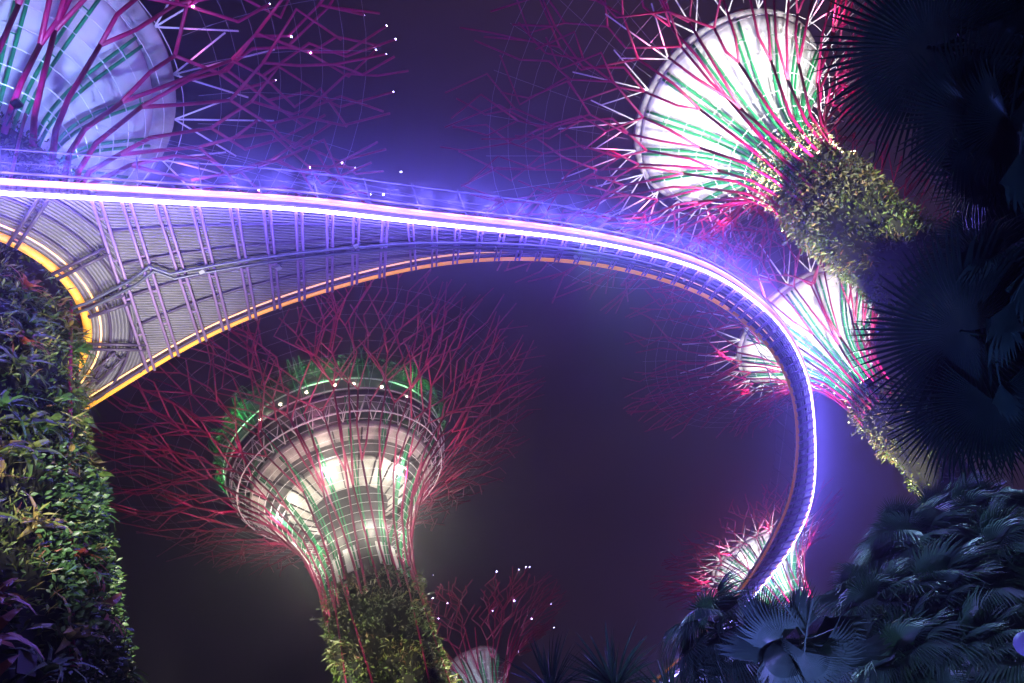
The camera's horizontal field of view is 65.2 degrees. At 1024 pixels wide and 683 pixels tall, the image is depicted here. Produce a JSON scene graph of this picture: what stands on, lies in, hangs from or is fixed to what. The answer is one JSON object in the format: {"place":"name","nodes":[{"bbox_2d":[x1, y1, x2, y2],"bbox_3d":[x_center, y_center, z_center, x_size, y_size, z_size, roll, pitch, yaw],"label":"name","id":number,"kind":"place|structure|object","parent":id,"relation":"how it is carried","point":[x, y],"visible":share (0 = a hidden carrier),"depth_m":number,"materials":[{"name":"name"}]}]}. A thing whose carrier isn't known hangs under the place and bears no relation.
{"place":"outdoors","nodes":[
{"label":"outdoors","id":0,"kind":"place"},
{"bbox_2d":[72,0,1023,682],"label":"sky","id":1,"kind":"structure","parent":0,"point":[594,500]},
{"label":"ground","id":2,"kind":"structure","parent":0,"visible":0},
{"bbox_2d":[0,0,408,682],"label":"supertree","id":3,"kind":"object","parent":2,"relation":"on","point":[66,66],"visible":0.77,"depth_m":23.00,"materials":[{"name":"plant"}]},
{"bbox_2d":[6,650,36,682],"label":"leaf","id":4,"kind":"object","parent":3,"relation":"attached to","point":[26,662],"visible":1,"depth_m":12.57,"materials":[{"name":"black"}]},
{"bbox_2d":[0,118,815,681],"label":"skyway bridge","id":5,"kind":"structure","parent":3,"relation":"attached to","point":[154,278],"depth_m":24.23,"materials":[{"name":"white metal"}]},
{"bbox_2d":[87,268,545,682],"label":"supertree","id":6,"kind":"object","parent":2,"relation":"on","point":[340,458],"visible":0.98,"depth_m":60.79,"materials":[{"name":"metal"}]},
{"bbox_2d":[426,566,568,682],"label":"supertree","id":7,"kind":"object","parent":2,"relation":"on","point":[478,664],"visible":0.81,"depth_m":82.85,"materials":[{"name":"metal"}]},
{"bbox_2d":[500,632,593,682],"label":"spiky palm","id":8,"kind":"object","parent":2,"relation":"on","point":[548,670],"visible":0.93,"depth_m":15.17,"materials":[{"name":"green plant"}]},
{"bbox_2d":[561,622,662,682],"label":"spiky palm","id":9,"kind":"object","parent":2,"relation":"on","point":[609,673],"visible":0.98,"depth_m":14.54,"materials":[{"name":"green plant"}]},
{"bbox_2d":[627,651,679,682],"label":"spiky palm","id":10,"kind":"object","parent":2,"relation":"on","point":[666,679],"visible":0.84,"depth_m":14.18,"materials":[{"name":"green plant"}]},
{"bbox_2d":[655,565,795,682],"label":"fan palm","id":11,"kind":"object","parent":2,"relation":"on","point":[703,660],"visible":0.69,"depth_m":12.72,"materials":[{"name":"green plant"}]},
{"bbox_2d":[440,0,1023,452],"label":"supertree","id":12,"kind":"object","parent":2,"relation":"on","point":[728,102],"visible":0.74,"depth_m":43.24,"materials":[{"name":"metal"}]},
{"bbox_2d":[649,478,857,682],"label":"supertree","id":13,"kind":"object","parent":2,"relation":"on","point":[783,576],"visible":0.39,"depth_m":80.90,"materials":[{"name":"metal"}]},
{"bbox_2d":[714,577,892,682],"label":"fan palm","id":14,"kind":"object","parent":2,"relation":"on","point":[841,645],"visible":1,"depth_m":9.66,"materials":[{"name":"green plant"}]},
{"bbox_2d":[622,132,992,500],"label":"supertree","id":15,"kind":"object","parent":2,"relation":"on","point":[818,311],"visible":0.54,"depth_m":57.51,"materials":[{"name":"metal"}]},
{"bbox_2d":[823,561,899,617],"bbox_3d":[8.924,7.703,15.312,2.140,8.059,2.054,-27,-43,0],"label":"fan palm","id":16,"kind":"object","parent":2,"relation":"on","point":[843,577],"visible":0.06,"depth_m":17.65,"materials":[{"name":"green plant"}]},
{"bbox_2d":[810,554,965,682],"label":"fan palm","id":17,"kind":"object","parent":2,"relation":"on","point":[871,591],"visible":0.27,"depth_m":15.38,"materials":[{"name":"green plant"}]},
{"bbox_2d":[863,495,959,557],"bbox_3d":[10.358,7.013,16.086,2.014,9.056,2.073,6,-52,-30],"label":"fan palm","id":18,"kind":"object","parent":2,"relation":"on","point":[899,506],"visible":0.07,"depth_m":18.60,"materials":[{"name":"green plant"}]},
{"bbox_2d":[806,0,1023,233],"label":"fan palm","id":19,"kind":"object","parent":2,"relation":"on","point":[965,102],"visible":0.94,"depth_m":8.20,"materials":[{"name":"green plant"}]},
{"bbox_2d":[848,492,1013,595],"bbox_3d":[9.766,6.567,14.949,3.161,8.484,3.060,-27,-43,0],"label":"fan palm","id":20,"kind":"object","parent":2,"relation":"on","point":[931,520],"visible":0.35,"depth_m":16.95,"materials":[{"name":"green plant"}]},
{"bbox_2d":[849,587,1013,682],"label":"fan palm","id":21,"kind":"object","parent":2,"relation":"on","point":[899,633],"visible":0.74,"depth_m":13.66,"materials":[{"name":"green plant"}]},
{"bbox_2d":[847,122,1023,491],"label":"fan palm","id":22,"kind":"object","parent":2,"relation":"on","point":[961,322],"visible":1,"depth_m":7.34,"materials":[{"name":"green plant"}]},
{"bbox_2d":[914,477,977,522],"bbox_3d":[11.969,6.949,17.082,2.459,9.420,2.358,-27,-43,0],"label":"fan palm","id":23,"kind":"object","parent":2,"relation":"on","point":[936,492],"visible":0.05,"depth_m":19.81,"materials":[{"name":"green plant"}]},
{"bbox_2d":[883,533,1023,661],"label":"fan palm","id":24,"kind":"object","parent":2,"relation":"on","point":[951,566],"visible":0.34,"depth_m":14.91,"materials":[{"name":"green plant"}]},
{"bbox_2d":[893,585,1023,682],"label":"fan palm","id":25,"kind":"object","parent":2,"relation":"on","point":[1011,670],"visible":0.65,"depth_m":13.22,"materials":[{"name":"green plant"}]},
{"bbox_2d":[932,468,1023,585],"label":"fan palm","id":26,"kind":"object","parent":2,"relation":"on","point":[981,497],"visible":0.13,"depth_m":17.32,"materials":[{"name":"green plant"}]},
{"bbox_2d":[957,490,1023,602],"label":"fan palm","id":27,"kind":"object","parent":2,"relation":"on","point":[1002,529],"visible":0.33,"depth_m":15.78,"materials":[{"name":"green plant"}]},
{"bbox_2d":[1013,632,1023,655],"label":"globe lamp","id":28,"kind":"object","parent":2,"relation":"on","point":[1018,641],"visible":1,"depth_m":7.47,"materials":[{"name":"blue"}]}
]}

